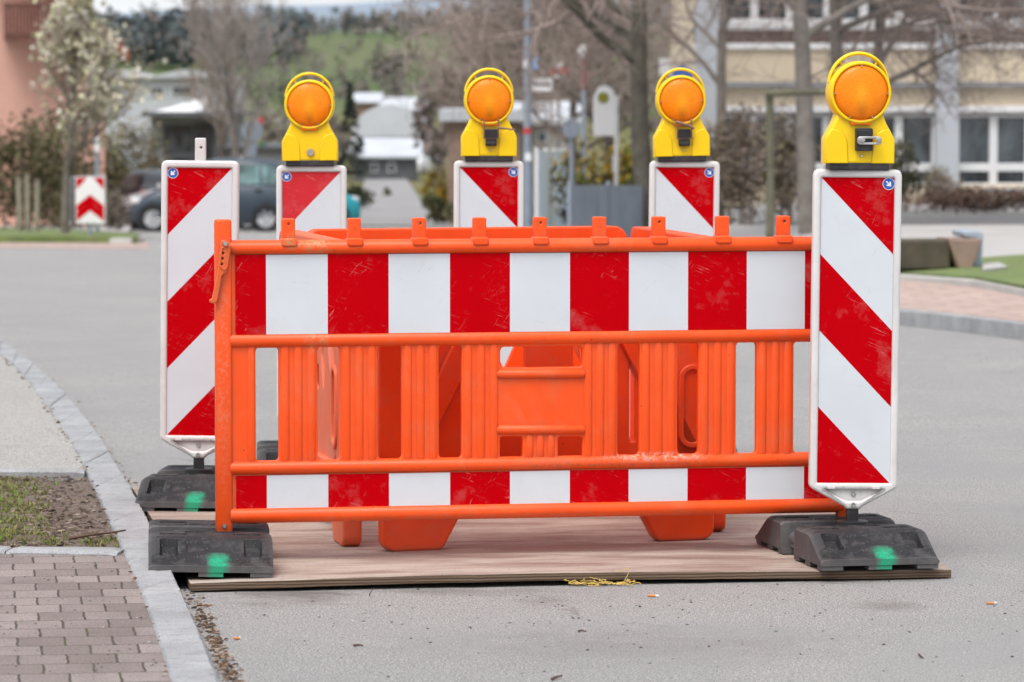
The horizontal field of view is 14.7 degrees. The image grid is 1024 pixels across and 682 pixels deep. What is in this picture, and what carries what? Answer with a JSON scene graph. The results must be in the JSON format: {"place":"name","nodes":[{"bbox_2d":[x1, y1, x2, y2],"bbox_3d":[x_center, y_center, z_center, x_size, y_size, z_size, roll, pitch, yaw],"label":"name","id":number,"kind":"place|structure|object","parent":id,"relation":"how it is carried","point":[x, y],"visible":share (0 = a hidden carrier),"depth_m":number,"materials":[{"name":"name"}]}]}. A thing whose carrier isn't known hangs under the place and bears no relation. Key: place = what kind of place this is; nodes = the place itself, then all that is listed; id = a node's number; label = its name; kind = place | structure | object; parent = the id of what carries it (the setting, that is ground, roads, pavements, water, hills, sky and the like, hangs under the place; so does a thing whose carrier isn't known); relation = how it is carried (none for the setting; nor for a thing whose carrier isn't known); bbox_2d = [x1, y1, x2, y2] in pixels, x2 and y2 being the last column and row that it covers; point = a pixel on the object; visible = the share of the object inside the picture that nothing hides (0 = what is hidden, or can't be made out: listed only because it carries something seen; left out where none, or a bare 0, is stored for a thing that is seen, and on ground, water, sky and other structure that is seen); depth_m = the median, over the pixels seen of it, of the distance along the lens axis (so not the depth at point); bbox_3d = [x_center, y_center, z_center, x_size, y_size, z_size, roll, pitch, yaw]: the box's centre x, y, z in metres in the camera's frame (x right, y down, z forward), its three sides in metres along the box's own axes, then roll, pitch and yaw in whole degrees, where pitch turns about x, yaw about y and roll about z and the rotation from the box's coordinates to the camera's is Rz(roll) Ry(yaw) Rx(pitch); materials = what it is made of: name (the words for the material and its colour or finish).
{"place":"outdoors","nodes":[
{"label":"outdoors","id":0,"kind":"place"},
{"bbox_2d":[0,356,86,470],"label":"footway","id":1,"kind":"structure","parent":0,"point":[30,431],"depth_m":17.30,"materials":[{"name":"concrete"}]},
{"bbox_2d":[0,475,118,547],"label":"soil bed","id":2,"kind":"object","parent":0,"point":[86,505],"visible":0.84,"depth_m":14.18,"materials":[{"name":"soil"}]},
{"bbox_2d":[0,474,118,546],"bbox_3d":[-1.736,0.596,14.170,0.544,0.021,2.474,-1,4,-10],"label":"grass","id":3,"kind":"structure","parent":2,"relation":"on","point":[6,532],"depth_m":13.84,"materials":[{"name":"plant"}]},
{"bbox_2d":[0,223,130,232],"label":"crossing footpath","id":4,"kind":"structure","parent":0,"point":[127,230],"depth_m":83.67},
{"bbox_2d":[1,97,103,227],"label":"shrub","id":5,"kind":"object","parent":4,"relation":"on","point":[48,130],"visible":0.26,"depth_m":85.81,"materials":[{"name":"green plant"}]},
{"bbox_2d":[45,149,116,227],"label":"shrub","id":6,"kind":"object","parent":4,"relation":"on","point":[78,172],"visible":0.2,"depth_m":83.84,"materials":[{"name":"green plant"}]},
{"bbox_2d":[101,185,135,229],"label":"shrub","id":7,"kind":"object","parent":4,"relation":"on","point":[119,209],"visible":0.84,"depth_m":79.98,"materials":[{"name":"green plant"}]},
{"bbox_2d":[0,227,139,242],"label":"verge","id":8,"kind":"structure","parent":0,"point":[10,235],"depth_m":67.25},
{"bbox_2d":[16,177,22,231],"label":"wooden post","id":9,"kind":"object","parent":8,"relation":"on","point":[19,205],"visible":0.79,"depth_m":73.95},
{"bbox_2d":[25,175,30,231],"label":"wooden post","id":10,"kind":"object","parent":8,"relation":"on","point":[27,207],"visible":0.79,"depth_m":73.95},
{"bbox_2d":[0,108,91,228],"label":"shrub","id":11,"kind":"object","parent":8,"relation":"on","point":[41,162],"visible":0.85,"depth_m":81.76,"materials":[{"name":"brown plant"}]},
{"bbox_2d":[70,176,105,235],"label":"chevron sign","id":12,"kind":"object","parent":8,"relation":"on","point":[89,200],"visible":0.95,"depth_m":67.97,"materials":[{"name":"metal"}]},
{"bbox_2d":[29,0,166,232],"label":"blossom tree","id":13,"kind":"object","parent":8,"relation":"on","point":[80,30],"visible":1,"depth_m":71.58,"materials":[{"name":"white plant"}]},
{"bbox_2d":[0,553,170,681],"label":"block paving","id":14,"kind":"structure","parent":0,"point":[60,642],"depth_m":11.05,"materials":[{"name":"brick"}]},
{"bbox_2d":[93,0,392,14],"label":"sky","id":15,"kind":"structure","parent":0,"point":[123,6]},
{"bbox_2d":[105,0,669,225],"bbox_3d":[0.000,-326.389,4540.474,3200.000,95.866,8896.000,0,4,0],"label":"terrain","id":16,"kind":"structure","parent":0,"point":[350,61],"depth_m":874.31,"materials":[{"name":"plant"}]},
{"bbox_2d":[105,124,139,223],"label":"shrub","id":17,"kind":"object","parent":16,"relation":"on","point":[117,177],"visible":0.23,"depth_m":107.75,"materials":[{"name":"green plant"}]},
{"bbox_2d":[105,110,179,199],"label":"shrub","id":18,"kind":"object","parent":16,"relation":"on","point":[146,164],"visible":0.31,"depth_m":111.71,"materials":[{"name":"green plant"}]},
{"bbox_2d":[105,69,243,195],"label":"white hall","id":19,"kind":"structure","parent":16,"relation":"on","point":[167,87],"depth_m":171.68,"materials":[{"name":"paint"}]},
{"bbox_2d":[141,97,252,168],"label":"grey hall","id":20,"kind":"structure","parent":16,"relation":"on","point":[191,123],"depth_m":139.78,"materials":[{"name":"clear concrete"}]},
{"bbox_2d":[163,125,191,152],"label":"window","id":21,"kind":"structure","parent":20,"relation":"in","point":[182,136],"depth_m":139.76,"materials":[{"name":"black glass"}]},
{"bbox_2d":[194,124,212,160],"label":"window","id":22,"kind":"structure","parent":20,"relation":"in","point":[200,130],"depth_m":139.72,"materials":[{"name":"black glass"}]},
{"bbox_2d":[175,0,263,157],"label":"bare tree","id":23,"kind":"object","parent":16,"relation":"on","point":[221,136],"visible":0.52,"depth_m":119.56,"materials":[{"name":"brown plant"}]},
{"bbox_2d":[169,0,305,157],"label":"bare tree","id":24,"kind":"object","parent":16,"relation":"on","point":[230,95],"visible":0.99,"depth_m":104.57,"materials":[{"name":"brown plant"}]},
{"bbox_2d":[218,143,285,164],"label":"grey building","id":25,"kind":"structure","parent":16,"relation":"on","point":[271,151],"depth_m":119.88,"materials":[{"name":"white paint"}]},
{"bbox_2d":[241,117,266,157],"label":"round sign","id":26,"kind":"object","parent":16,"relation":"on","point":[252,150],"visible":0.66,"depth_m":111.77,"materials":[{"name":"metal"}]},
{"bbox_2d":[245,98,290,142],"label":"distant tree","id":27,"kind":"object","parent":16,"relation":"on","point":[273,134],"visible":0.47,"depth_m":259.09,"materials":[{"name":"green plant"}]},
{"bbox_2d":[273,113,350,159],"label":"distant tree","id":28,"kind":"object","parent":16,"relation":"on","point":[342,140],"visible":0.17,"depth_m":229.88,"materials":[{"name":"green plant"}]},
{"bbox_2d":[334,81,370,181],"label":"conifer","id":29,"kind":"object","parent":16,"relation":"on","point":[349,111],"visible":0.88,"depth_m":249.47,"materials":[{"name":"green plant"}]},
{"bbox_2d":[347,184,375,207],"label":"shrub","id":30,"kind":"object","parent":16,"relation":"on","point":[358,191],"visible":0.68,"depth_m":149.82,"materials":[{"name":"green plant"}]},
{"bbox_2d":[353,93,383,117],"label":"distant house","id":31,"kind":"structure","parent":16,"relation":"on","point":[365,102],"depth_m":349.96,"materials":[{"name":"paint"}]},
{"bbox_2d":[94,1,664,68],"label":"woodland","id":32,"kind":"object","parent":16,"relation":"on","point":[160,36],"visible":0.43,"depth_m":872.49,"materials":[{"name":"green plant"}]},
{"bbox_2d":[347,138,422,180],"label":"white shed","id":33,"kind":"structure","parent":16,"relation":"on","point":[391,158],"depth_m":254.84,"materials":[{"name":"paint"}]},
{"bbox_2d":[351,104,432,137],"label":"white gabled hall","id":34,"kind":"structure","parent":16,"relation":"on","point":[387,121],"depth_m":298.76,"materials":[{"name":"concrete"}]},
{"bbox_2d":[404,78,456,187],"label":"distant tree","id":35,"kind":"object","parent":16,"relation":"on","point":[434,145],"visible":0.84,"depth_m":189.32,"materials":[{"name":"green plant"}]},
{"bbox_2d":[418,162,447,216],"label":"forsythia bush","id":36,"kind":"object","parent":16,"relation":"on","point":[442,192],"visible":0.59,"depth_m":127.92,"materials":[{"name":"yellow plant"}]},
{"bbox_2d":[421,191,453,223],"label":"shrub","id":37,"kind":"object","parent":16,"relation":"on","point":[435,203],"visible":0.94,"depth_m":107.83,"materials":[{"name":"green plant"}]},
{"bbox_2d":[244,14,661,133],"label":"woodland","id":38,"kind":"object","parent":16,"relation":"on","point":[379,77],"visible":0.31,"depth_m":664.05,"materials":[{"name":"green plant"}]},
{"bbox_2d":[439,108,523,223],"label":"distant house","id":39,"kind":"structure","parent":16,"relation":"on","point":[515,116],"depth_m":111.86,"materials":[{"name":"white plaster"},{"name":"grey roof tiles"},{"name":"glass"}]},
{"bbox_2d":[417,16,567,108],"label":"bare tree","id":40,"kind":"object","parent":16,"relation":"on","point":[443,77],"visible":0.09,"depth_m":149.09,"materials":[{"name":"brown plant"}]},
{"bbox_2d":[513,101,580,221],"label":"distant house","id":41,"kind":"structure","parent":16,"relation":"on","point":[540,136],"depth_m":117.87,"materials":[{"name":"concrete"}]},
{"bbox_2d":[599,128,654,184],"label":"forsythia bush","id":42,"kind":"object","parent":16,"relation":"on","point":[626,165],"visible":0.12,"depth_m":77.85,"materials":[{"name":"green plant"}]},
{"bbox_2d":[360,179,451,224],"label":"street","id":43,"kind":"structure","parent":0,"point":[401,204],"depth_m":156.24,"materials":[{"name":"asphalt"}]},
{"bbox_2d":[454,160,523,366],"bbox_3d":[-0.096,-0.141,16.173,0.284,1.187,0.104,0,4,-2],"label":"beacon","id":44,"kind":"object","parent":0,"point":[492,192],"visible":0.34,"depth_m":16.13,"materials":[{"name":"white plastic"}]},
{"bbox_2d":[461,68,516,160],"bbox_3d":[-0.094,-0.920,16.113,0.226,0.379,0.152,0,4,-2],"label":"warning lamp","id":45,"kind":"object","parent":44,"relation":"on","point":[488,134],"visible":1,"depth_m":16.08,"materials":[{"name":"yellow plastic"}]},
{"bbox_2d":[0,203,1023,681],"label":"road","id":46,"kind":"structure","parent":0,"point":[82,325],"depth_m":12.21,"materials":[{"name":"asphalt"}]},
{"bbox_2d":[0,468,123,555],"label":"bed edging","id":47,"kind":"object","parent":46,"relation":"on","point":[50,473],"visible":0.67,"depth_m":12.77,"materials":[{"name":"concrete"}]},
{"bbox_2d":[0,0,129,225],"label":"pink house","id":48,"kind":"structure","parent":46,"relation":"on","point":[19,19],"depth_m":91.58,"materials":[{"name":"pink painted plaster"}]},
{"bbox_2d":[0,241,147,248],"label":"gutter strip","id":49,"kind":"object","parent":46,"relation":"on","point":[144,245],"visible":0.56,"depth_m":64.11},
{"bbox_2d":[0,339,219,681],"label":"kerb","id":50,"kind":"structure","parent":46,"relation":"on","point":[185,654],"depth_m":13.21,"materials":[{"name":"concrete"}]},
{"bbox_2d":[4,358,245,681],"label":"leaf litter","id":51,"kind":"object","parent":46,"relation":"on","point":[216,645],"visible":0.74,"depth_m":11.17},
{"bbox_2d":[105,169,160,228],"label":"parked car","id":52,"kind":"object","parent":46,"relation":"on","point":[134,181],"visible":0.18,"depth_m":97.61,"materials":[{"name":"paint"}]},
{"bbox_2d":[115,183,256,229],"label":"parked car","id":53,"kind":"object","parent":46,"relation":"on","point":[241,226],"visible":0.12,"depth_m":93.68,"materials":[{"name":"white paint"}]},
{"bbox_2d":[128,158,279,231],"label":"parked car","id":54,"kind":"object","parent":46,"relation":"on","point":[257,193],"visible":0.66,"depth_m":89.22,"materials":[{"name":"blue paint"}]},
{"bbox_2d":[257,440,277,459],"bbox_3d":[-0.845,0.479,16.162,0.385,0.107,0.800,0,4,-4],"label":"foot plate","id":55,"kind":"object","parent":46,"relation":"on","point":[267,449],"visible":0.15,"depth_m":15.97,"materials":[{"name":"rubber"}]},
{"bbox_2d":[276,165,346,416],"bbox_3d":[-0.814,-0.120,16.124,0.284,1.187,0.104,0,4,0],"label":"beacon","id":56,"kind":"object","parent":55,"relation":"on","point":[308,198],"visible":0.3,"depth_m":16.08,"materials":[{"name":"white plastic"}]},
{"bbox_2d":[282,72,337,165],"bbox_3d":[-0.820,-0.899,16.075,0.226,0.379,0.131,-1,4,-1],"label":"warning lamp","id":57,"kind":"object","parent":56,"relation":"on","point":[309,138],"visible":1,"depth_m":16.04,"materials":[{"name":"yellow plastic"}]},
{"bbox_2d":[347,194,360,217],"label":"parked car","id":58,"kind":"object","parent":46,"relation":"on","point":[353,207],"visible":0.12,"depth_m":99.39,"materials":[{"name":"teal paint"}]},
{"bbox_2d":[132,487,834,533],"bbox_3d":[-0.080,0.609,14.400,2.522,0.026,1.706,0,4,-8],"label":"plywood board","id":59,"kind":"object","parent":46,"relation":"on","point":[615,522],"visible":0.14,"depth_m":13.80,"materials":[{"name":"wood"}]},
{"bbox_2d":[135,465,214,511],"bbox_3d":[-1.127,0.533,14.582,0.385,0.107,0.800,0,4,5],"label":"foot plate","id":60,"kind":"object","parent":59,"relation":"on","point":[175,486],"visible":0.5,"depth_m":14.28,"materials":[{"name":"rubber"}]},
{"bbox_2d":[160,138,239,473],"bbox_3d":[-1.149,-0.111,14.601,0.284,1.270,0.104,1,4,2],"label":"beacon","id":61,"kind":"object","parent":60,"relation":"on","point":[199,194],"visible":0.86,"depth_m":14.58,"materials":[{"name":"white plastic"}]},
{"bbox_2d":[279,226,725,551],"bbox_3d":[-0.019,0.131,13.822,1.398,1.003,1.710,-1,4,-12],"label":"folding guard","id":62,"kind":"object","parent":59,"relation":"on","point":[406,535],"visible":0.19,"depth_m":13.17,"materials":[{"name":"orange plastic"}]},
{"bbox_2d":[0,563,1022,680],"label":"grit","id":63,"kind":"object","parent":46,"relation":"on","point":[363,621],"visible":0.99,"depth_m":11.43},
{"bbox_2d":[351,0,695,226],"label":"bare tree","id":64,"kind":"object","parent":46,"relation":"on","point":[635,56],"visible":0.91,"depth_m":57.90,"materials":[{"name":"brown plant"}]},
{"bbox_2d":[377,0,669,183],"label":"bare tree","id":65,"kind":"object","parent":46,"relation":"on","point":[567,90],"visible":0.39,"depth_m":86.84,"materials":[{"name":"brown plant"}]},
{"bbox_2d":[399,0,669,183],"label":"bare tree","id":66,"kind":"object","parent":46,"relation":"on","point":[572,110],"visible":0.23,"depth_m":103.55,"materials":[{"name":"brown plant"}]},
{"bbox_2d":[523,0,552,226],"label":"street lamp","id":67,"kind":"object","parent":46,"relation":"on","point":[527,130],"visible":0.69,"depth_m":67.84,"materials":[{"name":"metal"}]},
{"bbox_2d":[534,148,566,225],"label":"pale fence","id":68,"kind":"object","parent":46,"relation":"on","point":[543,184],"visible":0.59,"depth_m":73.05,"materials":[{"name":"white paint"}]},
{"bbox_2d":[180,527,950,590],"bbox_3d":[0.144,0.698,12.948,2.484,0.037,1.269,-1,4,-8],"label":"plywood board","id":69,"kind":"object","parent":46,"relation":"on","point":[310,560],"visible":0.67,"depth_m":12.63,"materials":[{"name":"wood"}]},
{"bbox_2d":[148,519,273,577],"bbox_3d":[-0.962,0.649,12.615,0.385,0.107,0.800,1,3,-5],"label":"foot plate","id":70,"kind":"object","parent":69,"relation":"on","point":[203,548],"visible":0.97,"depth_m":12.32,"materials":[{"name":"rubber"}]},
{"bbox_2d":[209,216,845,531],"bbox_3d":[0.077,0.130,12.797,2.113,1.060,0.083,-1,4,-10],"label":"barrier","id":71,"kind":"object","parent":70,"relation":"on","point":[481,299],"visible":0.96,"depth_m":12.77,"materials":[{"name":"orange plastic"}]},
{"bbox_2d":[755,513,939,570],"bbox_3d":[1.076,0.639,12.825,0.385,0.107,0.800,-1,4,-11],"label":"foot plate","id":72,"kind":"object","parent":69,"relation":"on","point":[823,542],"visible":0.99,"depth_m":12.55,"materials":[{"name":"rubber"}]},
{"bbox_2d":[808,169,901,524],"bbox_3d":[1.104,0.040,12.788,0.284,1.187,0.104,0,4,-2],"label":"beacon","id":73,"kind":"object","parent":72,"relation":"on","point":[854,336],"visible":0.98,"depth_m":12.77,"materials":[{"name":"white plastic"},{"name":"red and white reflective sheeting"}]},
{"bbox_2d":[821,51,894,169],"bbox_3d":[1.112,-0.739,12.729,0.226,0.379,0.151,0,4,-6],"label":"warning lamp","id":74,"kind":"object","parent":73,"relation":"on","point":[857,135],"visible":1,"depth_m":12.69,"materials":[{"name":"yellow plastic"}]},
{"bbox_2d":[562,117,580,184],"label":"round sign","id":75,"kind":"object","parent":46,"relation":"on","point":[575,129],"visible":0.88,"depth_m":65.83,"materials":[{"name":"metal"}]},
{"bbox_2d":[578,45,586,184],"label":"lamp post","id":76,"kind":"object","parent":46,"relation":"on","point":[583,107],"visible":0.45,"depth_m":79.83,"materials":[{"name":"metal"}]},
{"bbox_2d":[550,130,632,223],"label":"forsythia bush","id":77,"kind":"object","parent":46,"relation":"on","point":[603,178],"visible":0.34,"depth_m":74.81,"materials":[{"name":"green plant"}]},
{"bbox_2d":[532,0,669,103],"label":"bare tree","id":78,"kind":"object","parent":46,"relation":"on","point":[618,65],"visible":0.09,"depth_m":83.13,"materials":[{"name":"brown plant"}]},
{"bbox_2d":[567,181,642,237],"bbox_3d":[1.356,-1.627,56.008,0.060,1.337,4.220,1,4,16],"label":"grey fence","id":79,"kind":"object","parent":46,"relation":"on","point":[621,206],"visible":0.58,"depth_m":55.89,"materials":[{"name":"metal"}]},
{"bbox_2d":[593,86,617,184],"bbox_3d":[1.465,-2.660,61.926,0.393,2.635,0.122,0,4,0],"label":"bus stop sign","id":80,"kind":"object","parent":46,"relation":"on","point":[605,110],"visible":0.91,"depth_m":61.88,"materials":[{"name":"metal"}]},
{"bbox_2d":[538,0,790,214],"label":"bare tree","id":81,"kind":"object","parent":46,"relation":"on","point":[724,21],"visible":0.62,"depth_m":66.26,"materials":[{"name":"brown plant"}]},
{"bbox_2d":[702,108,746,221],"bbox_3d":[3.145,-2.721,63.925,1.528,2.054,1.190,0,4,0],"label":"shrub","id":82,"kind":"object","parent":46,"relation":"on","point":[709,129],"visible":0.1,"depth_m":63.82,"materials":[{"name":"brown plant"}]},
{"bbox_2d":[706,85,775,224],"bbox_3d":[3.458,-2.725,59.980,1.281,2.298,1.234,-3,5,-43],"label":"shrub","id":83,"kind":"object","parent":46,"relation":"on","point":[733,177],"visible":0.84,"depth_m":59.88,"materials":[{"name":"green plant"}]},
{"bbox_2d":[534,0,1023,120],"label":"bare tree","id":84,"kind":"object","parent":46,"relation":"on","point":[837,44],"visible":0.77,"depth_m":52.53,"materials":[{"name":"grey plant"}]},
{"bbox_2d":[752,104,820,224],"bbox_3d":[3.940,-2.553,56.954,1.026,1.993,1.056,2,4,32],"label":"shrub","id":85,"kind":"object","parent":46,"relation":"on","point":[785,161],"visible":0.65,"depth_m":56.83,"materials":[{"name":"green plant"}]},
{"bbox_2d":[670,0,1023,210],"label":"school building","id":86,"kind":"structure","parent":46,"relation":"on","point":[967,149],"depth_m":69.86,"materials":[{"name":"white paint"}]},
{"bbox_2d":[718,0,825,29],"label":"window","id":87,"kind":"structure","parent":86,"relation":"in","point":[759,10],"depth_m":69.90,"materials":[{"name":"glass"}]},
{"bbox_2d":[725,114,825,182],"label":"window","id":88,"kind":"structure","parent":86,"relation":"in","point":[820,122],"depth_m":70.07,"materials":[{"name":"white paint"}]},
{"bbox_2d":[825,114,934,184],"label":"window","id":89,"kind":"structure","parent":86,"relation":"in","point":[924,144],"depth_m":70.09,"materials":[{"name":"white paint"}]},
{"bbox_2d":[826,0,934,29],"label":"window","id":90,"kind":"structure","parent":86,"relation":"in","point":[850,16],"depth_m":69.90,"materials":[{"name":"glass"}]},
{"bbox_2d":[958,114,1023,184],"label":"window","id":91,"kind":"structure","parent":86,"relation":"in","point":[993,153],"depth_m":70.09,"materials":[{"name":"white paint"}]},
{"bbox_2d":[700,0,1023,159],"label":"bare tree","id":92,"kind":"object","parent":46,"relation":"on","point":[879,53],"visible":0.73,"depth_m":56.90,"materials":[{"name":"brown plant"}]},
{"bbox_2d":[889,128,926,211],"bbox_3d":[6.198,-2.668,62.962,0.775,1.439,0.821,0,4,0],"label":"shrub","id":93,"kind":"object","parent":46,"relation":"on","point":[907,178],"visible":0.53,"depth_m":62.85,"materials":[{"name":"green plant"}]},
{"bbox_2d":[915,165,966,210],"bbox_3d":[6.895,-2.419,63.523,0.926,0.880,0.838,0,4,0],"label":"shrub","id":94,"kind":"object","parent":46,"relation":"on","point":[939,180],"visible":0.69,"depth_m":63.45,"materials":[{"name":"brown plant"}]},
{"bbox_2d":[900,307,1023,339],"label":"pavement kerb","id":95,"kind":"structure","parent":46,"relation":"on","point":[1002,328],"depth_m":28.07,"materials":[{"name":"concrete"}]},
{"bbox_2d":[900,274,1023,296],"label":"lawn kerb","id":96,"kind":"structure","parent":46,"relation":"on","point":[976,283],"depth_m":32.84,"materials":[{"name":"concrete"}]},
{"bbox_2d":[902,183,1023,212],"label":"hedge","id":97,"kind":"object","parent":46,"relation":"on","point":[979,200],"visible":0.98,"depth_m":61.88,"materials":[{"name":"brown plant"}]},
{"bbox_2d":[649,161,719,235],"bbox_3d":[0.694,-0.138,16.123,0.284,1.187,0.104,0,4,-2],"label":"beacon","id":98,"kind":"object","parent":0,"point":[683,196],"visible":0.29,"depth_m":16.08,"materials":[{"name":"white plastic"}]},
{"bbox_2d":[653,68,709,161],"bbox_3d":[0.684,-0.917,16.064,0.226,0.379,0.152,-1,4,-3],"label":"warning lamp","id":99,"kind":"object","parent":98,"relation":"on","point":[681,134],"visible":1,"depth_m":16.03,"materials":[{"name":"yellow plastic"}]},
{"bbox_2d":[729,225,1023,256],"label":"path","id":100,"kind":"structure","parent":0,"point":[1002,240],"depth_m":47.97,"materials":[{"name":"concrete"}]},
{"bbox_2d":[494,0,1023,234],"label":"bare tree","id":101,"kind":"object","parent":100,"relation":"on","point":[804,33],"visible":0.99,"depth_m":49.87,"materials":[{"name":"brown plant"}]},
{"bbox_2d":[765,88,824,236],"bbox_3d":[3.607,-2.084,49.444,1.098,2.137,3.155,0,4,0],"label":"stake frame","id":102,"kind":"object","parent":100,"relation":"on","point":[771,93],"visible":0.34,"depth_m":47.91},
{"bbox_2d":[900,280,1023,321],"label":"pavement","id":103,"kind":"structure","parent":0,"point":[954,299],"depth_m":30.50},
{"bbox_2d":[900,254,1023,288],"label":"lawn","id":104,"kind":"structure","parent":0,"point":[1012,275],"depth_m":34.30,"materials":[{"name":"plant"}]},
{"bbox_2d":[900,229,982,269],"bbox_3d":[3.139,-0.804,35.373,2.078,0.361,0.620,0,4,-6],"label":"trough planter","id":105,"kind":"object","parent":104,"relation":"on","point":[965,249],"visible":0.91,"depth_m":35.18,"materials":[{"name":"grey concrete"}]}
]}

